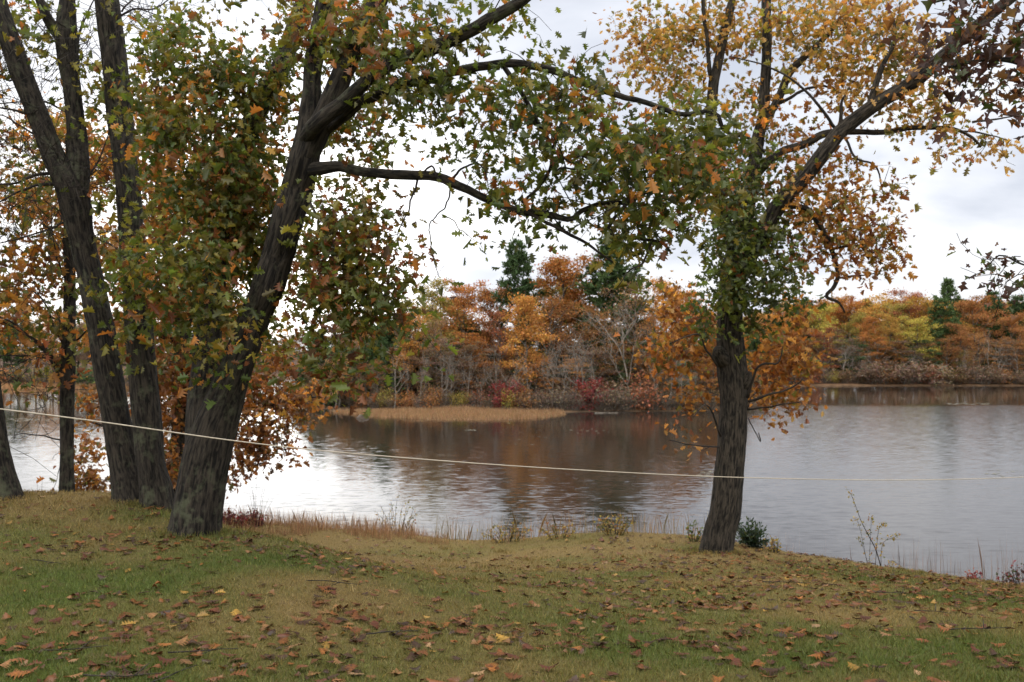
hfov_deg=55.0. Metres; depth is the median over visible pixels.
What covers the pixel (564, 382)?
bare tree
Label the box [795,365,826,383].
shrub
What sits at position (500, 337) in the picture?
sparse tree
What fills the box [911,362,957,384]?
shrub
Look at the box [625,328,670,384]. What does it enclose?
conifer tree
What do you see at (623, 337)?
bare tree
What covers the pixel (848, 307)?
broadleaf tree
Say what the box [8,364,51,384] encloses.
bush
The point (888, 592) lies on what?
stick
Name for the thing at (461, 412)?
marsh grass
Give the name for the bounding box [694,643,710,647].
fallen leaf
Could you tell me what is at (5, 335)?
broadleaf tree
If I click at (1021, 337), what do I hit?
sparse tree
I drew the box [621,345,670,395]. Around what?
layered tree
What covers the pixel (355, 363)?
layered tree
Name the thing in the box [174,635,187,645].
fallen leaf
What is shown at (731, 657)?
fallen leaf
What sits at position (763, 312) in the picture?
pine tree
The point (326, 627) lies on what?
fallen leaf
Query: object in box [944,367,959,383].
bush
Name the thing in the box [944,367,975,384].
shrub
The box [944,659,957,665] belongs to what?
fallen leaf
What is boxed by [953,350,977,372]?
sparse tree
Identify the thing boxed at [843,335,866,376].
sparse tree
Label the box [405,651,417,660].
fallen leaf
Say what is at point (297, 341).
broadleaf tree
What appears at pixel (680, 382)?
bare tree
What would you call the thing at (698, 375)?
layered tree
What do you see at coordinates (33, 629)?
fallen leaf
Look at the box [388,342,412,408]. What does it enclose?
bare tree
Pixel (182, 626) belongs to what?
fallen leaf
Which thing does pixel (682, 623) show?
fallen leaf
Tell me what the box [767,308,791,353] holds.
broadleaf tree
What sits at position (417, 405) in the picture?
bush
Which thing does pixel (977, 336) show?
sparse tree
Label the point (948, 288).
pine tree
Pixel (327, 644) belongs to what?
fallen leaf
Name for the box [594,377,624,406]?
shrub
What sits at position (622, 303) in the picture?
broadleaf tree
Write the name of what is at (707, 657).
fallen leaf
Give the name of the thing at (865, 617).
fallen leaf
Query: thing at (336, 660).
fallen leaf
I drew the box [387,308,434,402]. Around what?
broadleaf tree
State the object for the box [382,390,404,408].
bush
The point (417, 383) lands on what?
layered tree
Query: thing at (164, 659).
fallen leaf
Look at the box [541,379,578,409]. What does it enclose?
bush
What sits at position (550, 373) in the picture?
layered tree
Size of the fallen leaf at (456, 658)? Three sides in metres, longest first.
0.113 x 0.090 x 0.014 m
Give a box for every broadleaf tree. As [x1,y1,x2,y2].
[0,303,43,368]
[10,322,57,370]
[11,322,45,374]
[31,318,61,380]
[58,305,90,367]
[76,322,90,380]
[76,322,93,379]
[280,333,306,369]
[325,325,364,349]
[353,320,369,366]
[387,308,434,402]
[401,275,469,392]
[413,307,445,354]
[416,293,468,337]
[432,278,502,394]
[472,283,516,382]
[495,291,559,401]
[513,281,567,364]
[523,250,606,383]
[546,281,605,362]
[554,276,585,347]
[607,279,652,329]
[633,276,699,367]
[633,286,715,391]
[684,306,716,384]
[743,316,778,352]
[760,313,807,359]
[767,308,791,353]
[769,310,815,354]
[793,303,846,374]
[805,293,857,371]
[822,297,877,354]
[825,299,861,371]
[840,311,877,377]
[849,294,915,372]
[850,314,888,368]
[851,298,894,362]
[870,305,917,340]
[871,300,915,346]
[871,312,906,359]
[883,286,932,369]
[890,315,943,370]
[893,294,930,345]
[895,296,979,346]
[938,322,976,365]
[948,294,987,372]
[949,292,1009,370]
[985,310,1023,373]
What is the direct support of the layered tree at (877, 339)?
on the terrain at (755, 404)
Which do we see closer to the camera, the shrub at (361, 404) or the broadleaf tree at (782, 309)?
the shrub at (361, 404)
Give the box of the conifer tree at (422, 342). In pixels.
[397,335,440,399]
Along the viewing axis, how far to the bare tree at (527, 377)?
109.82 m
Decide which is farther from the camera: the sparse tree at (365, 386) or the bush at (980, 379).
the bush at (980, 379)
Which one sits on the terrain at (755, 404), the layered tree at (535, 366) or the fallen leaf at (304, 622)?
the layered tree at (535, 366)
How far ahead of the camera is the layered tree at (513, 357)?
117.72 m
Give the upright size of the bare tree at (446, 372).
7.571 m
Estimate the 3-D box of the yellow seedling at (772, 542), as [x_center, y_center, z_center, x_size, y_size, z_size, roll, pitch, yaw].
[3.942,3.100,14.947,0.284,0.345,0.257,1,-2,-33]
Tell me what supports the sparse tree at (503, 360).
on the terrain at (755, 404)
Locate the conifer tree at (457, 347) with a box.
[434,340,474,393]
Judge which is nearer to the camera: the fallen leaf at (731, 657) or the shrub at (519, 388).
the fallen leaf at (731, 657)
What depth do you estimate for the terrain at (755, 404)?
238.82 m
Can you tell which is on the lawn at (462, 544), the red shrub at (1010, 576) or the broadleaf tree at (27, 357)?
the red shrub at (1010, 576)
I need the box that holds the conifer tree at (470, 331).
[456,318,494,378]
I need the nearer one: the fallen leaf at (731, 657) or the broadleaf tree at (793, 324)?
the fallen leaf at (731, 657)
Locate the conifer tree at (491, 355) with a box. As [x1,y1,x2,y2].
[477,329,502,379]
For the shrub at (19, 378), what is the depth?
211.17 m
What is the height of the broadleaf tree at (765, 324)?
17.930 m
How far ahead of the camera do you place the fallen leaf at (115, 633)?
5.82 m
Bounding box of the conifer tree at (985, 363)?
[979,348,1005,376]
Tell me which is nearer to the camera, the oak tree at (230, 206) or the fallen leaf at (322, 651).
the fallen leaf at (322, 651)
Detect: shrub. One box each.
[0,366,13,384]
[6,369,38,382]
[26,363,81,382]
[76,365,94,385]
[223,504,251,527]
[244,508,267,526]
[277,374,314,403]
[294,373,334,405]
[309,374,376,405]
[327,373,382,405]
[353,390,371,407]
[367,374,416,405]
[375,496,417,533]
[376,386,396,407]
[388,378,419,404]
[391,388,418,407]
[404,370,448,398]
[412,381,440,405]
[419,385,442,408]
[435,380,457,398]
[448,390,471,406]
[449,386,476,403]
[470,373,493,401]
[477,522,530,542]
[480,374,521,395]
[488,377,531,408]
[496,380,536,407]
[499,387,517,408]
[508,385,541,408]
[530,379,570,406]
[530,382,563,404]
[537,522,579,538]
[540,373,575,389]
[560,375,600,407]
[566,376,613,410]
[593,511,635,535]
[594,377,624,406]
[609,372,664,408]
[617,369,666,411]
[641,377,685,407]
[679,389,708,409]
[682,371,718,404]
[700,374,770,405]
[758,368,779,383]
[791,366,815,382]
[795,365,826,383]
[822,370,843,382]
[836,368,857,382]
[850,360,898,384]
[855,372,875,382]
[882,359,937,384]
[886,371,906,383]
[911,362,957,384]
[913,364,943,383]
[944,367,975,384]
[955,364,996,383]
[982,367,1014,384]
[991,368,1014,383]
[996,560,1023,584]
[1010,369,1023,383]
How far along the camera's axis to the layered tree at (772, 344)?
251.87 m
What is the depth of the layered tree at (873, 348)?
250.34 m
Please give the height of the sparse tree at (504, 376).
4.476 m
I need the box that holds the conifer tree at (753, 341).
[746,338,770,367]
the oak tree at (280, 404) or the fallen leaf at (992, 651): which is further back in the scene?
the oak tree at (280, 404)
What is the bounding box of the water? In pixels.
[2,376,1023,582]
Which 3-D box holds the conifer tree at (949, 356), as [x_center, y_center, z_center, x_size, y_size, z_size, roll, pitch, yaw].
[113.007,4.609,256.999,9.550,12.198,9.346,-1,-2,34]
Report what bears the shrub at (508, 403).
on the terrain at (755, 404)
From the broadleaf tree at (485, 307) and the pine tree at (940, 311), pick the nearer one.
the broadleaf tree at (485, 307)
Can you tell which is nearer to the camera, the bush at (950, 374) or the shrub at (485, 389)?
the shrub at (485, 389)
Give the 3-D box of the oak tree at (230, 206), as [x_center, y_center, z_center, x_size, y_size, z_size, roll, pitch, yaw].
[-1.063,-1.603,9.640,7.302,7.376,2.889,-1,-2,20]
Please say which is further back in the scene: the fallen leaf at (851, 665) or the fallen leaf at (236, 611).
the fallen leaf at (236, 611)
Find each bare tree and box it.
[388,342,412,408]
[417,350,430,401]
[430,344,473,404]
[436,351,463,404]
[437,345,455,403]
[459,354,477,404]
[470,371,490,405]
[478,339,506,407]
[500,359,531,394]
[517,345,535,395]
[535,329,610,395]
[537,335,566,405]
[549,341,580,397]
[563,330,593,406]
[570,298,658,407]
[583,347,601,409]
[642,345,663,405]
[662,354,693,400]
[674,349,701,406]
[833,344,859,381]
[858,350,877,381]
[905,355,926,383]
[968,331,1007,370]
[987,340,1014,376]
[1000,346,1023,371]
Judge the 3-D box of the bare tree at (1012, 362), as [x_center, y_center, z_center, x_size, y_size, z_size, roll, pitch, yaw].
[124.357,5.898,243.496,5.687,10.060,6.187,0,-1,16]
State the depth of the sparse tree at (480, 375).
112.36 m
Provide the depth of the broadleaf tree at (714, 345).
119.25 m
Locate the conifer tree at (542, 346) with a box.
[520,335,573,386]
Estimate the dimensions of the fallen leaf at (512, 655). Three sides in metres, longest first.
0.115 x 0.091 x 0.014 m
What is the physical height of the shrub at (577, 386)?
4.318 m
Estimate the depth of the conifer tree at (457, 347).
121.07 m
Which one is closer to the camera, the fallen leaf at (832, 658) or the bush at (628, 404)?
the fallen leaf at (832, 658)
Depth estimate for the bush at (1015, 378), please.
242.47 m
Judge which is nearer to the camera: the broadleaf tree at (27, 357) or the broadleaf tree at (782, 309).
the broadleaf tree at (27, 357)
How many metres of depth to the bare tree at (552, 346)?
107.81 m
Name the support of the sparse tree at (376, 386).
on the terrain at (755, 404)
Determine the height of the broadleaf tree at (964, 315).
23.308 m
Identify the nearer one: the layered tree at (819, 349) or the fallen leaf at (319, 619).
the fallen leaf at (319, 619)
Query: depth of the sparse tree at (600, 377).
115.38 m
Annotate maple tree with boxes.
[0,88,109,491]
[871,0,1023,330]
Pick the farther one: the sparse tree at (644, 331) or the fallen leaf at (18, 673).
the sparse tree at (644, 331)
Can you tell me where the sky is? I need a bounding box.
[0,0,1023,351]
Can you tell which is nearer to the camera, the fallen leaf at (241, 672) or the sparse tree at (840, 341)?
the fallen leaf at (241, 672)
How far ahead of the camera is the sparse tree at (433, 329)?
113.64 m
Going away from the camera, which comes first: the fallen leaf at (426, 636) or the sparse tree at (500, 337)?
the fallen leaf at (426, 636)
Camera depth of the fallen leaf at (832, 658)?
5.55 m
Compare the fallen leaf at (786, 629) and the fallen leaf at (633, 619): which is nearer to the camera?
the fallen leaf at (786, 629)
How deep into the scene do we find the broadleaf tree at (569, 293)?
123.18 m
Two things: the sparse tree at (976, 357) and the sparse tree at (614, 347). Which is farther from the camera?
the sparse tree at (976, 357)
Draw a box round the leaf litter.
[0,490,1023,681]
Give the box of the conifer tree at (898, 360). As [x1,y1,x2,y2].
[887,348,908,371]
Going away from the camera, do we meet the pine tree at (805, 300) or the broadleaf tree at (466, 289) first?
the broadleaf tree at (466, 289)
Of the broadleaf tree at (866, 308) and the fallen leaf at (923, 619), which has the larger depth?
the broadleaf tree at (866, 308)
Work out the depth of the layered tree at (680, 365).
112.49 m
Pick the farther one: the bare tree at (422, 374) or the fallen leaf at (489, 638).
the bare tree at (422, 374)
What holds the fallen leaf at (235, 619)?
on the lawn at (462, 544)
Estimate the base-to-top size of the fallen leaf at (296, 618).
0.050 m
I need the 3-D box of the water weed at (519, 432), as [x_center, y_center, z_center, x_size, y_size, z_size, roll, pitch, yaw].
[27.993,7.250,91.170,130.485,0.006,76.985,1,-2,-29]
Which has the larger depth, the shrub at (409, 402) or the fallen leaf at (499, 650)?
the shrub at (409, 402)
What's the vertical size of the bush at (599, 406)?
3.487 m
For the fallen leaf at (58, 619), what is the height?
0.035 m
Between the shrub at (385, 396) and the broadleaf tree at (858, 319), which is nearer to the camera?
the shrub at (385, 396)
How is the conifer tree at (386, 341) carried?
on the terrain at (755, 404)
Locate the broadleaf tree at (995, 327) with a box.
[976,324,1019,374]
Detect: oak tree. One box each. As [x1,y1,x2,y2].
[0,0,204,510]
[0,78,337,498]
[0,380,24,500]
[70,0,794,536]
[585,0,1023,553]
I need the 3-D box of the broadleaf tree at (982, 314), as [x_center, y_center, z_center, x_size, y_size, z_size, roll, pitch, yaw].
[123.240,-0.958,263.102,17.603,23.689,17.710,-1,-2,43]
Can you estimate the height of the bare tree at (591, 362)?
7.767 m
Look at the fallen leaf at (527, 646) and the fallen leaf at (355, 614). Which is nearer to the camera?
the fallen leaf at (527, 646)
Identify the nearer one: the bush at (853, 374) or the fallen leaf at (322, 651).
the fallen leaf at (322, 651)
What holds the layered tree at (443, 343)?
on the terrain at (755, 404)
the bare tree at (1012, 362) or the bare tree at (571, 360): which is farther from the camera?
the bare tree at (1012, 362)
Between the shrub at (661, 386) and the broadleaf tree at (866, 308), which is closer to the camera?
the shrub at (661, 386)
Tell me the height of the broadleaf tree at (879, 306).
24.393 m
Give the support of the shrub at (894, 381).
on the terrain at (755, 404)
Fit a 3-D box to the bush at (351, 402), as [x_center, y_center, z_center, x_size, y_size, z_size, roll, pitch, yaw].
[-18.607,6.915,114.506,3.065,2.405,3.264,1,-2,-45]
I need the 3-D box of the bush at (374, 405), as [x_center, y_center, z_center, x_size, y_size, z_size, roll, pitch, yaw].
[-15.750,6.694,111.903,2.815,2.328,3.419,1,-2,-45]
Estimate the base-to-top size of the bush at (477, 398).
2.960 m
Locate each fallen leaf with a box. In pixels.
[0,636,6,644]
[0,659,11,667]
[8,670,30,678]
[10,658,27,662]
[26,660,42,665]
[28,625,45,632]
[33,617,44,623]
[39,641,54,648]
[49,617,62,623]
[66,630,79,637]
[105,602,115,607]
[109,632,119,636]
[109,655,131,664]
[116,651,128,661]
[117,612,131,619]
[118,633,136,638]
[121,620,135,624]
[121,665,137,673]
[139,645,157,652]
[147,612,157,618]
[157,655,177,665]
[162,610,175,616]
[165,613,178,619]
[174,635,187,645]
[177,623,189,630]
[179,659,192,663]
[208,607,218,612]
[209,643,221,648]
[226,633,242,639]
[230,609,241,615]
[230,668,247,676]
[233,615,243,620]
[263,653,275,658]
[277,637,288,643]
[290,615,305,622]
[295,664,307,668]
[297,618,312,625]
[313,614,323,622]
[315,634,323,639]
[317,585,329,590]
[318,648,327,654]
[321,622,331,629]
[321,640,332,648]
[328,651,340,656]
[333,656,345,663]
[338,664,351,671]
[344,664,358,672]
[348,627,362,634]
[349,635,366,642]
[350,611,360,619]
[352,668,362,676]
[370,620,380,628]
[391,668,402,673]
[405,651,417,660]
[410,640,420,648]
[416,648,427,655]
[418,633,433,639]
[449,656,463,659]
[454,627,467,631]
[471,669,485,674]
[484,635,497,644]
[485,662,498,671]
[485,664,499,670]
[495,647,506,654]
[496,633,508,640]
[504,652,518,659]
[504,672,522,679]
[523,644,533,649]
[532,631,548,635]
[539,662,558,671]
[607,671,620,675]
[626,617,637,624]
[630,649,641,656]
[678,621,690,626]
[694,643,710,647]
[701,655,715,660]
[711,675,725,681]
[712,645,721,651]
[724,654,734,659]
[729,658,744,666]
[735,630,744,637]
[748,661,759,667]
[759,668,778,676]
[767,648,778,654]
[775,626,791,634]
[790,632,803,638]
[807,651,824,660]
[816,661,834,666]
[819,649,836,656]
[825,657,837,661]
[844,622,858,627]
[847,661,862,671]
[860,615,871,620]
[916,638,929,642]
[917,616,928,623]
[926,676,942,681]
[936,623,954,631]
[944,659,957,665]
[970,644,986,652]
[986,647,1000,655]
[990,642,1005,646]
[994,657,1006,661]
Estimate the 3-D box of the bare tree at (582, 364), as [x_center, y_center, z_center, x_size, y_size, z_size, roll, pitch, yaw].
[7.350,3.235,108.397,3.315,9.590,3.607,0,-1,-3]
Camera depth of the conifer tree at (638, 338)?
124.53 m
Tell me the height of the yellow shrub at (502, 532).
0.426 m
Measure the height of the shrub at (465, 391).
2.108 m
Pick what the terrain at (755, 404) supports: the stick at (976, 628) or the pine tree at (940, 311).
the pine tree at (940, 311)
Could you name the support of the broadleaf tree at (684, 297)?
on the terrain at (755, 404)
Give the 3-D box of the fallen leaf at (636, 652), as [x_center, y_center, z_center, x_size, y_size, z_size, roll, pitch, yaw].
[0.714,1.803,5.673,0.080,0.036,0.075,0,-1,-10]
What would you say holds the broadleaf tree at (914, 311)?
on the terrain at (755, 404)
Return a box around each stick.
[44,637,107,650]
[83,663,169,676]
[151,665,195,681]
[168,648,237,654]
[308,580,359,584]
[366,630,417,635]
[852,591,922,593]
[946,620,1009,629]
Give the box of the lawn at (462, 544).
[0,492,1023,681]
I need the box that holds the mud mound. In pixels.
[356,414,368,418]
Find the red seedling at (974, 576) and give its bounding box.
[964,566,982,578]
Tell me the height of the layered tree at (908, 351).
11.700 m
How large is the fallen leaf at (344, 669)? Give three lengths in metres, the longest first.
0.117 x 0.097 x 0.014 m
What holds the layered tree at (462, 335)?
on the terrain at (755, 404)
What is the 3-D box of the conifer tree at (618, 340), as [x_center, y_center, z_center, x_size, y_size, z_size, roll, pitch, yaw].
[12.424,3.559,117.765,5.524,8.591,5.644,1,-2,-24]
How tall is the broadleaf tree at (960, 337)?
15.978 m
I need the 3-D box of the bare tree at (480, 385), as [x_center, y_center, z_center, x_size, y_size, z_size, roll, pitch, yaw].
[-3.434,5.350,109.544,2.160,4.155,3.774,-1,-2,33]
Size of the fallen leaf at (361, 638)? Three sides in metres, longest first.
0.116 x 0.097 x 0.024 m
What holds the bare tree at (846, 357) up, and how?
on the terrain at (755, 404)
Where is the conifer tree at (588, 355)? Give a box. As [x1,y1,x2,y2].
[564,319,609,381]
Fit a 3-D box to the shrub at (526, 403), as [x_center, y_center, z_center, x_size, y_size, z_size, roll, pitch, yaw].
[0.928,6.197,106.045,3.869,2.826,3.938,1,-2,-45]
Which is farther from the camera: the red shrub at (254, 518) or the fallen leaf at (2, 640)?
the red shrub at (254, 518)
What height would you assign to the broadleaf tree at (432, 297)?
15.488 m
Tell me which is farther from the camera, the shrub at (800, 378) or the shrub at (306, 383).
the shrub at (800, 378)
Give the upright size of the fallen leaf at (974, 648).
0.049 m
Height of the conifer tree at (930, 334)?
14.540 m
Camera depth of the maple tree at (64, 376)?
13.28 m
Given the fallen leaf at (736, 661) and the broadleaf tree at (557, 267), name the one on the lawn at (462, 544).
the fallen leaf at (736, 661)
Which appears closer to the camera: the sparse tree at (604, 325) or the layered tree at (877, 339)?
the sparse tree at (604, 325)
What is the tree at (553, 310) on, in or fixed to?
on the terrain at (755, 404)
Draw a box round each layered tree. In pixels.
[295,343,367,406]
[301,361,347,407]
[367,359,390,403]
[384,337,428,393]
[386,340,440,401]
[410,338,495,402]
[429,341,490,394]
[439,327,493,401]
[486,339,538,376]
[491,347,535,387]
[505,348,554,389]
[520,355,557,404]
[531,366,561,403]
[544,355,592,405]
[562,346,634,388]
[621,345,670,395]
[635,336,713,406]
[649,335,699,397]
[680,363,716,396]
[692,357,717,406]
[760,332,792,366]
[778,326,830,366]
[795,337,842,373]
[806,324,843,381]
[811,340,847,374]
[839,336,874,381]
[855,335,902,379]
[861,340,897,370]
[879,339,931,373]
[888,339,912,370]
[895,337,944,377]
[951,344,983,366]
[973,342,1019,372]
[996,340,1023,372]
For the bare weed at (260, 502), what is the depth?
17.42 m
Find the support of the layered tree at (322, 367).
on the terrain at (755, 404)
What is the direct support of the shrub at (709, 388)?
on the terrain at (755, 404)
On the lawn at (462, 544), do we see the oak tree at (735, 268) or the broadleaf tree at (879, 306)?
the oak tree at (735, 268)
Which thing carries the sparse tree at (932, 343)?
on the terrain at (755, 404)
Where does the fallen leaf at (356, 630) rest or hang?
on the lawn at (462, 544)
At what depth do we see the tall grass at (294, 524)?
16.62 m
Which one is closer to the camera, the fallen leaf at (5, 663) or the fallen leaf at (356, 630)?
the fallen leaf at (5, 663)
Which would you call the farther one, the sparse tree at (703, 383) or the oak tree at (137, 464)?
the sparse tree at (703, 383)
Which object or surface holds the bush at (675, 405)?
on the terrain at (755, 404)
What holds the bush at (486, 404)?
on the terrain at (755, 404)
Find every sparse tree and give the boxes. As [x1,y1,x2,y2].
[14,316,84,382]
[30,313,82,364]
[321,357,350,408]
[326,337,370,404]
[355,369,384,406]
[363,366,389,407]
[372,346,417,399]
[385,337,432,398]
[408,317,461,400]
[447,355,472,392]
[453,353,493,401]
[473,305,521,399]
[480,364,509,404]
[484,341,520,379]
[497,367,515,393]
[505,369,532,393]
[522,356,551,405]
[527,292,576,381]
[557,299,609,379]
[564,363,597,405]
[578,307,624,385]
[588,276,692,403]
[588,341,640,405]
[595,369,609,383]
[607,358,637,390]
[621,358,648,406]
[622,307,677,399]
[640,354,671,407]
[695,368,719,401]
[779,332,805,364]
[810,340,841,379]
[823,329,856,364]
[828,338,853,379]
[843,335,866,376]
[918,341,947,367]
[936,336,963,381]
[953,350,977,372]
[961,332,992,378]
[967,350,987,368]
[985,336,1023,381]
[1011,336,1023,371]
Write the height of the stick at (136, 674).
0.044 m
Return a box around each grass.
[1,381,169,389]
[223,503,449,544]
[329,404,565,420]
[430,507,704,544]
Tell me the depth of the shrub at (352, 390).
115.23 m
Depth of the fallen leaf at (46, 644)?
5.66 m
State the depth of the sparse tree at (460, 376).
112.50 m
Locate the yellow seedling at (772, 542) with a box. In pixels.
[763,533,781,552]
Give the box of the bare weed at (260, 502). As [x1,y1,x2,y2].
[250,481,270,519]
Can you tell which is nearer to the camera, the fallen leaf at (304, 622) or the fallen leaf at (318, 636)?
the fallen leaf at (318, 636)
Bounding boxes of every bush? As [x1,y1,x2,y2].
[0,364,25,384]
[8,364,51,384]
[123,364,166,386]
[338,391,360,406]
[365,392,385,407]
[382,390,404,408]
[408,392,434,407]
[430,390,454,407]
[461,382,488,407]
[469,393,498,407]
[507,387,551,409]
[533,385,559,409]
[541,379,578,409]
[560,386,596,410]
[578,377,636,409]
[588,382,627,410]
[608,382,645,410]
[638,385,671,409]
[654,387,675,409]
[666,389,693,409]
[695,382,719,409]
[735,516,770,548]
[814,367,843,382]
[841,368,865,382]
[871,368,897,384]
[909,370,931,383]
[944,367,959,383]
[967,361,1007,384]
[1005,370,1023,383]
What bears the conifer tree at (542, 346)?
on the terrain at (755, 404)
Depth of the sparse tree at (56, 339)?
230.90 m
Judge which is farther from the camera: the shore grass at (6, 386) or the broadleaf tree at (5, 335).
the broadleaf tree at (5, 335)
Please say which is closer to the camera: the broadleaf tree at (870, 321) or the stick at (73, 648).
the stick at (73, 648)
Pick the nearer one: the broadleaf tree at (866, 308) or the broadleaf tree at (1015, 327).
the broadleaf tree at (1015, 327)
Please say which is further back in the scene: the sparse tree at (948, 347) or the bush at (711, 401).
the sparse tree at (948, 347)
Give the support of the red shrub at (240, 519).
on the lawn at (462, 544)
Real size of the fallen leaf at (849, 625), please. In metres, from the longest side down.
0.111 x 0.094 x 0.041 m
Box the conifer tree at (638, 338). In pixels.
[625,325,664,370]
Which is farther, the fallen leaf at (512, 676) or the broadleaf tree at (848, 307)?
the broadleaf tree at (848, 307)
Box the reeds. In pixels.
[769,534,1023,582]
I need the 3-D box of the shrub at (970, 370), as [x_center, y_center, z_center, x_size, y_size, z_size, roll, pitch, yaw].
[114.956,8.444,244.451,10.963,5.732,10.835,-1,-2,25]
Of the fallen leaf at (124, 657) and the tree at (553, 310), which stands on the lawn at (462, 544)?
the fallen leaf at (124, 657)
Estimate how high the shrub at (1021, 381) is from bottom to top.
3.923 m
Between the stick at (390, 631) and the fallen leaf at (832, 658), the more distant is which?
the stick at (390, 631)
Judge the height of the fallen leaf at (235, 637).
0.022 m
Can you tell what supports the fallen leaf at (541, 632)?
on the lawn at (462, 544)
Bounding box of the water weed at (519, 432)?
[11,403,1014,475]
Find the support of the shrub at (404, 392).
on the terrain at (755, 404)
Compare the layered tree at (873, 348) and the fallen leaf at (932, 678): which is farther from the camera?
the layered tree at (873, 348)
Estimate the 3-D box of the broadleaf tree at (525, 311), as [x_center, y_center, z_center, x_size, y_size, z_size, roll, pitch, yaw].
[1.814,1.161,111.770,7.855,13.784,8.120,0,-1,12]
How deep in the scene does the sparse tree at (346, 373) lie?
110.79 m
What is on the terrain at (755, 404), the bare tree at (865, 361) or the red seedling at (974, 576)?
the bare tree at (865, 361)
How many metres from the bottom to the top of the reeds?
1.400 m
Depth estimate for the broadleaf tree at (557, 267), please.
121.55 m
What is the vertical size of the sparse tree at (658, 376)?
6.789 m
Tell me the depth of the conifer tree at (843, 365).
251.64 m
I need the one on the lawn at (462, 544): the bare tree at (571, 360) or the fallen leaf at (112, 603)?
the fallen leaf at (112, 603)
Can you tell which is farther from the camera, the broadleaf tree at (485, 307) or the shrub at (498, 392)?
the broadleaf tree at (485, 307)
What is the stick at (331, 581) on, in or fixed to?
on the lawn at (462, 544)
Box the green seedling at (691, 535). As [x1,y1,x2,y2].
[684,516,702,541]
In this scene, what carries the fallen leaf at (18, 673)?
on the lawn at (462, 544)
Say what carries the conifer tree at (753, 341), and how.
on the terrain at (755, 404)
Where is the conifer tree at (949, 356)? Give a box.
[930,338,961,373]
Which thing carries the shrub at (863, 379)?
on the terrain at (755, 404)
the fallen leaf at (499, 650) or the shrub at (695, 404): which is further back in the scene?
the shrub at (695, 404)
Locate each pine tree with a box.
[0,334,24,375]
[488,237,546,378]
[571,232,657,376]
[759,306,785,352]
[791,298,822,340]
[833,310,856,339]
[861,298,878,346]
[919,296,967,379]
[930,277,966,347]
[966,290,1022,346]
[990,293,1023,375]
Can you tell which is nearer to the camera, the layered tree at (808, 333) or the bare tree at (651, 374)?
the bare tree at (651, 374)
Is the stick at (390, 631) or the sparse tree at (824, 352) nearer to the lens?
the stick at (390, 631)
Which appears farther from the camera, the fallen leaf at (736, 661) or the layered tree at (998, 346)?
the layered tree at (998, 346)
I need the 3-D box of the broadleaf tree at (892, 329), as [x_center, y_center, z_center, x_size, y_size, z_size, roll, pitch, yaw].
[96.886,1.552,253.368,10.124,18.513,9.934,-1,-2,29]
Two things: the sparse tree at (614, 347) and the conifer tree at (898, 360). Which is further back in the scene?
the conifer tree at (898, 360)
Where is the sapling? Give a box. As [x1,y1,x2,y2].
[846,487,901,566]
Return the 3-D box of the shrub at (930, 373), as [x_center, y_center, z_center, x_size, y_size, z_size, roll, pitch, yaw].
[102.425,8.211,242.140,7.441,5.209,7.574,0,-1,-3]
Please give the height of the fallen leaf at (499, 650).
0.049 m
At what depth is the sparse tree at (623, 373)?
112.82 m
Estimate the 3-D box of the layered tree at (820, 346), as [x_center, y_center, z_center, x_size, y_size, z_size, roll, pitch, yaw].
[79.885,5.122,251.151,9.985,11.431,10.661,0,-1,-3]
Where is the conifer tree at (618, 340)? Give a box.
[592,337,637,402]
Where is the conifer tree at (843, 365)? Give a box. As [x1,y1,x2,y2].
[835,353,857,379]
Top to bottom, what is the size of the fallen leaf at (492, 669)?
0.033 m
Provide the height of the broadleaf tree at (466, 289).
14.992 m
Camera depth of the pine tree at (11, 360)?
218.78 m
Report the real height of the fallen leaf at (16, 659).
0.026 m
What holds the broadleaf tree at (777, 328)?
on the terrain at (755, 404)
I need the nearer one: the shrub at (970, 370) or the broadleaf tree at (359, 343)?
the broadleaf tree at (359, 343)
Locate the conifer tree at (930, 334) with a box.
[912,328,949,369]
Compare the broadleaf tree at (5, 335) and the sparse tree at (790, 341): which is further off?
the sparse tree at (790, 341)
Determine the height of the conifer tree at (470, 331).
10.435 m
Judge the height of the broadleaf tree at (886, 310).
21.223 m
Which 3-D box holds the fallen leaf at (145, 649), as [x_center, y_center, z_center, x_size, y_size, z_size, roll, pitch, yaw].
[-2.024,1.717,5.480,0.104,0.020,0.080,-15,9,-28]
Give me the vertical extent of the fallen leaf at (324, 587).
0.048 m
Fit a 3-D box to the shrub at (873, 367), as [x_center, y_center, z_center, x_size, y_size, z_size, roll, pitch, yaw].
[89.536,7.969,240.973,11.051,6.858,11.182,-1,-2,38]
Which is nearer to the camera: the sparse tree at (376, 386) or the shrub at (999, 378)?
the sparse tree at (376, 386)
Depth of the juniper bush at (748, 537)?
15.22 m
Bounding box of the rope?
[0,408,1021,479]
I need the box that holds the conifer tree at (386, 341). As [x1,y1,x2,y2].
[355,314,406,396]
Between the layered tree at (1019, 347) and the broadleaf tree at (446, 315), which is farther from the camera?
the layered tree at (1019, 347)
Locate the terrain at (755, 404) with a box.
[0,349,1023,419]
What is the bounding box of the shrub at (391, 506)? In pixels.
[375,496,417,533]
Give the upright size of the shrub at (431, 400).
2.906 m
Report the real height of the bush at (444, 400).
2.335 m
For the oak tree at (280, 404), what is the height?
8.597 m
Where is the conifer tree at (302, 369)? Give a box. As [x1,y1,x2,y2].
[295,334,335,385]
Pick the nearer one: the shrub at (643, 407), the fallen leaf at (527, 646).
the fallen leaf at (527, 646)
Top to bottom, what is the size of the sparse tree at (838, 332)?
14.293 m
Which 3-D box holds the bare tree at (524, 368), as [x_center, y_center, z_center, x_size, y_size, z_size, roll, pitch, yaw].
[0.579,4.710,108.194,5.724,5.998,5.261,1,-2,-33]
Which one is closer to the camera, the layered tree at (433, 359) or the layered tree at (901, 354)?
the layered tree at (433, 359)
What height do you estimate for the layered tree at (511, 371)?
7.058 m

